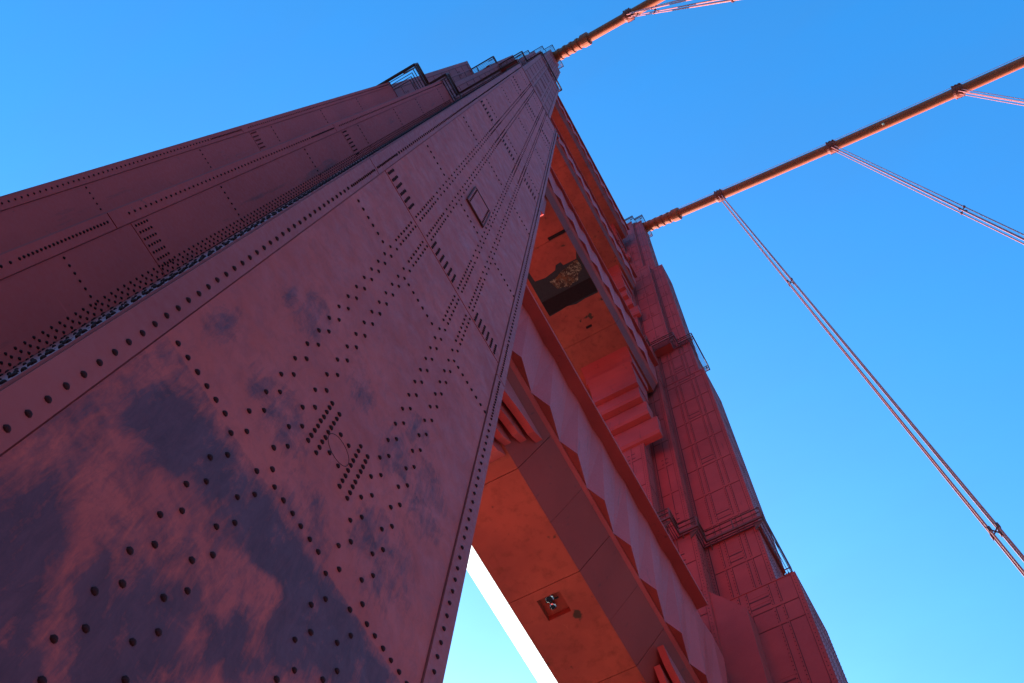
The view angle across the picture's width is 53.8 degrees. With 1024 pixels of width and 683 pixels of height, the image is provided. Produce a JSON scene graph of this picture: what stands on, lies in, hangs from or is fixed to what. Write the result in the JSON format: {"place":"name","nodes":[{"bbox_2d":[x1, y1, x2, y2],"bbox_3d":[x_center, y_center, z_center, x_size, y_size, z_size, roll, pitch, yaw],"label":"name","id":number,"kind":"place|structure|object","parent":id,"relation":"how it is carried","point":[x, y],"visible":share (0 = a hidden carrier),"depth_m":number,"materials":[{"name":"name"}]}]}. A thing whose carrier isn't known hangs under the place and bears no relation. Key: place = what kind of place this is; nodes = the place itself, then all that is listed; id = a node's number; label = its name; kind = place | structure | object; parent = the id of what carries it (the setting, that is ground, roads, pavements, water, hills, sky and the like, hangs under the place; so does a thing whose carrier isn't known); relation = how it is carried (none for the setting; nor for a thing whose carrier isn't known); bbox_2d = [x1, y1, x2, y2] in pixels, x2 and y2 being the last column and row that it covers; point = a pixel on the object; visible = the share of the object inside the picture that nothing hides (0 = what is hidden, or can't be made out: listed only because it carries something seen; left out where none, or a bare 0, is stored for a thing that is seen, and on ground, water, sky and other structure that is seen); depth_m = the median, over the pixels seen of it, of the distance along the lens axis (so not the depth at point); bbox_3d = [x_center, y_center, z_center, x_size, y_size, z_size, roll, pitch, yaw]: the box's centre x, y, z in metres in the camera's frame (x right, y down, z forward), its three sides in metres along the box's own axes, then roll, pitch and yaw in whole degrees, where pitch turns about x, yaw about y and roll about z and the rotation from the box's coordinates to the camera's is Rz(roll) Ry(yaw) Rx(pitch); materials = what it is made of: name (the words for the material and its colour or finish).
{"place":"outdoors","nodes":[
{"label":"outdoors","id":0,"kind":"place"},
{"bbox_2d":[0,0,1023,682],"label":"sky","id":1,"kind":"structure","parent":0,"point":[672,109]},
{"bbox_3d":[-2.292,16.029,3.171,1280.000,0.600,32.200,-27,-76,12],"label":"sidewalk","id":2,"kind":"structure","parent":0,"visible":0},
{"bbox_2d":[0,49,847,682],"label":"bridge tower","id":3,"kind":"structure","parent":2,"relation":"on","point":[352,387],"depth_m":12.62,"materials":[{"name":"red metal"}]},
{"bbox_2d":[376,59,558,139],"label":"railed walkway","id":4,"kind":"structure","parent":3,"relation":"attached to","point":[416,66],"depth_m":49.15,"materials":[{"name":"red paint"}]},
{"bbox_2d":[471,51,561,91],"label":"railed walkway","id":5,"kind":"structure","parent":3,"relation":"attached to","point":[522,53],"depth_m":82.44,"materials":[{"name":"red paint"}]},
{"bbox_2d":[515,45,563,68],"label":"railed walkway","id":6,"kind":"structure","parent":3,"relation":"attached to","point":[544,52],"depth_m":141.08,"materials":[{"name":"red paint"}]},
{"bbox_2d":[545,595,558,609],"bbox_3d":[1.361,9.054,35.267,0.475,0.233,0.532,16,-72,-1],"label":"twin lamp","id":7,"kind":"object","parent":3,"relation":"attached to","point":[550,599],"visible":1,"depth_m":35.18,"materials":[{"name":"metal"}]},
{"bbox_2d":[552,0,663,62],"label":"cable","id":8,"kind":"object","parent":3,"relation":"attached to","point":[585,39],"visible":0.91,"depth_m":136.18,"materials":[{"name":"red metal"}]},
{"bbox_2d":[626,0,736,17],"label":"suspender rope","id":9,"kind":"object","parent":8,"relation":"hanging from","point":[672,8],"visible":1,"depth_m":68.87,"materials":[{"name":"red paint"}]},
{"bbox_2d":[625,215,652,236],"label":"railed walkway","id":10,"kind":"structure","parent":3,"relation":"attached to","point":[642,217],"depth_m":147.32,"materials":[{"name":"red paint"}]},
{"bbox_2d":[644,332,709,371],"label":"railed walkway","id":11,"kind":"structure","parent":3,"relation":"attached to","point":[672,338],"depth_m":88.71,"materials":[{"name":"red paint"}]},
{"bbox_2d":[657,507,792,575],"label":"railed walkway","id":12,"kind":"structure","parent":3,"relation":"attached to","point":[697,525],"depth_m":55.45,"materials":[{"name":"red paint"}]},
{"bbox_2d":[643,55,1023,232],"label":"cable","id":13,"kind":"object","parent":3,"relation":"attached to","point":[677,214],"visible":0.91,"depth_m":130.83,"materials":[{"name":"red metal"}]},
{"bbox_2d":[718,195,1023,575],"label":"suspender rope","id":14,"kind":"object","parent":13,"relation":"hanging from","point":[1000,531],"visible":1,"depth_m":59.24,"materials":[{"name":"red paint"}]},
{"bbox_2d":[832,145,1023,244],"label":"suspender rope","id":15,"kind":"object","parent":13,"relation":"hanging from","point":[988,222],"visible":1,"depth_m":91.37,"materials":[{"name":"red paint"}]},
{"bbox_2d":[958,89,1023,105],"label":"suspender rope","id":16,"kind":"object","parent":13,"relation":"hanging from","point":[993,97],"visible":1,"depth_m":113.04,"materials":[{"name":"red paint"}]}
]}

